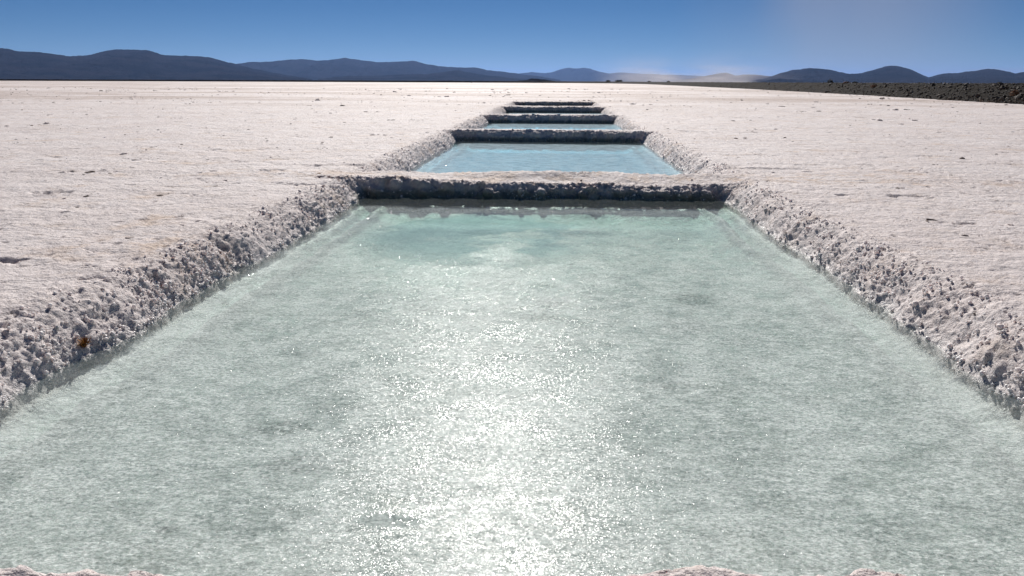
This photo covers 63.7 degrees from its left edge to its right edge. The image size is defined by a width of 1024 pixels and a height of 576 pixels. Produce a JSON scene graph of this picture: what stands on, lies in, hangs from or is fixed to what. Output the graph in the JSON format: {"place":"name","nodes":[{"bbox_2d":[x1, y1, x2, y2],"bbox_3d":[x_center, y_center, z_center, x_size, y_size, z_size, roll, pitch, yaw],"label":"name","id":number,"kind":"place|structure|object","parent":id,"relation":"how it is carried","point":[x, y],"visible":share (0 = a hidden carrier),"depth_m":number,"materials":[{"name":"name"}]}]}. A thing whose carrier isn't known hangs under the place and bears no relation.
{"place":"outdoors","nodes":[
{"label":"outdoors","id":0,"kind":"place"},
{"bbox_2d":[0,48,312,79],"bbox_3d":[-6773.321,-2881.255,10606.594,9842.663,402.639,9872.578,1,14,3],"label":"hills","id":1,"kind":"structure","parent":0,"point":[120,64],"depth_m":8851.58,"materials":[{"name":"blue stone"}]},
{"bbox_2d":[237,58,559,80],"bbox_3d":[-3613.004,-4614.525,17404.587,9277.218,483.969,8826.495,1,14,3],"label":"hills","id":2,"kind":"structure","parent":0,"point":[314,69],"depth_m":16105.48,"materials":[{"name":"blue stone"}]},
{"bbox_2d":[318,70,524,80],"bbox_3d":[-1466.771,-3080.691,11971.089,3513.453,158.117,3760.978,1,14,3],"label":"hills","id":3,"kind":"structure","parent":0,"point":[456,75],"depth_m":11223.49,"materials":[{"name":"blue stone"}]},
{"bbox_2d":[0,81,1023,575],"bbox_3d":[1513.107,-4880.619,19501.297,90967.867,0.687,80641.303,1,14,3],"label":"ground","id":4,"kind":"structure","parent":0,"point":[50,233],"depth_m":10.77,"materials":[{"name":"white"}]},
{"bbox_2d":[77,335,94,347],"bbox_3d":[-3.121,0.390,6.014,0.158,0.096,0.159,-7,16,-27],"label":"dry tuft","id":5,"kind":"object","parent":4,"relation":"on","point":[84,342],"visible":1,"depth_m":6.01,"materials":[{"name":"orange plant"}]},
{"bbox_2d":[0,115,1023,410],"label":"salt nodules","id":6,"kind":"object","parent":4,"relation":"on","point":[244,263],"visible":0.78,"depth_m":7.52,"materials":[{"name":"white"}]},
{"bbox_2d":[0,87,1023,281],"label":"salt crumbs","id":7,"kind":"object","parent":4,"relation":"on","point":[933,220],"visible":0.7,"depth_m":35.28,"materials":[{"name":"white"}]},
{"bbox_2d":[0,206,1023,575],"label":"water","id":8,"kind":"structure","parent":0,"point":[802,414],"depth_m":4.68,"materials":[{"name":"teal liquid"}]},
{"bbox_2d":[0,79,1023,104],"bbox_3d":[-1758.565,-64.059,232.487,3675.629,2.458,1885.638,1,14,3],"label":"embankment","id":9,"kind":"structure","parent":0,"point":[820,88],"depth_m":135.88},
{"bbox_2d":[720,82,1023,103],"bbox_3d":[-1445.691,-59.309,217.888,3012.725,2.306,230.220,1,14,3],"label":"gravel","id":10,"kind":"structure","parent":9,"relation":"on","point":[996,99],"depth_m":78.35,"materials":[{"name":"gravel"}]},
{"bbox_2d":[1008,89,1019,95],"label":"bush","id":11,"kind":"object","parent":9,"relation":"on","point":[1013,93],"visible":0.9,"depth_m":66.67,"materials":[{"name":"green plant"}]},
{"bbox_2d":[0,0,1023,76],"label":"sky","id":12,"kind":"structure","parent":0,"point":[929,38],"materials":[{"name":"blue"}]},
{"bbox_2d":[519,78,550,80],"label":"hills","id":13,"kind":"structure","parent":0,"point":[531,79],"depth_m":2501.81,"materials":[{"name":"stone"}]},
{"bbox_2d":[417,141,679,175],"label":"water","id":14,"kind":"structure","parent":0,"point":[512,166],"depth_m":21.75,"materials":[{"name":"blue liquid"}]},
{"bbox_2d":[477,122,621,129],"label":"water","id":15,"kind":"structure","parent":0,"point":[499,124],"depth_m":37.07,"materials":[{"name":"blue liquid"}]},
{"bbox_2d":[504,112,601,114],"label":"water","id":16,"kind":"structure","parent":0,"point":[541,113],"depth_m":51.96,"materials":[{"name":"blue liquid"}]},
{"bbox_2d":[519,68,702,81],"bbox_3d":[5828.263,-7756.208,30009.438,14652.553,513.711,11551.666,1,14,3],"label":"hills","id":17,"kind":"structure","parent":0,"point":[576,74],"depth_m":28143.57,"materials":[{"name":"stone"}]},
{"bbox_2d":[670,73,769,81],"bbox_3d":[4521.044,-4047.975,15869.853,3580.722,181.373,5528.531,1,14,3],"label":"hills","id":18,"kind":"structure","parent":0,"point":[723,77],"depth_m":14794.26,"materials":[{"name":"beige stone"}]},
{"bbox_2d":[760,78,818,82],"bbox_3d":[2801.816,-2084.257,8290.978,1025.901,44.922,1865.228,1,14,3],"label":"hills","id":19,"kind":"structure","parent":0,"point":[784,80],"depth_m":7873.69,"materials":[{"name":"grey stone"}]},
{"bbox_2d":[747,66,1023,82],"bbox_3d":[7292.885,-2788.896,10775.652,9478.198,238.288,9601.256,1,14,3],"label":"hills","id":20,"kind":"structure","parent":0,"point":[891,74],"depth_m":9729.84,"materials":[{"name":"stone"}]}
]}

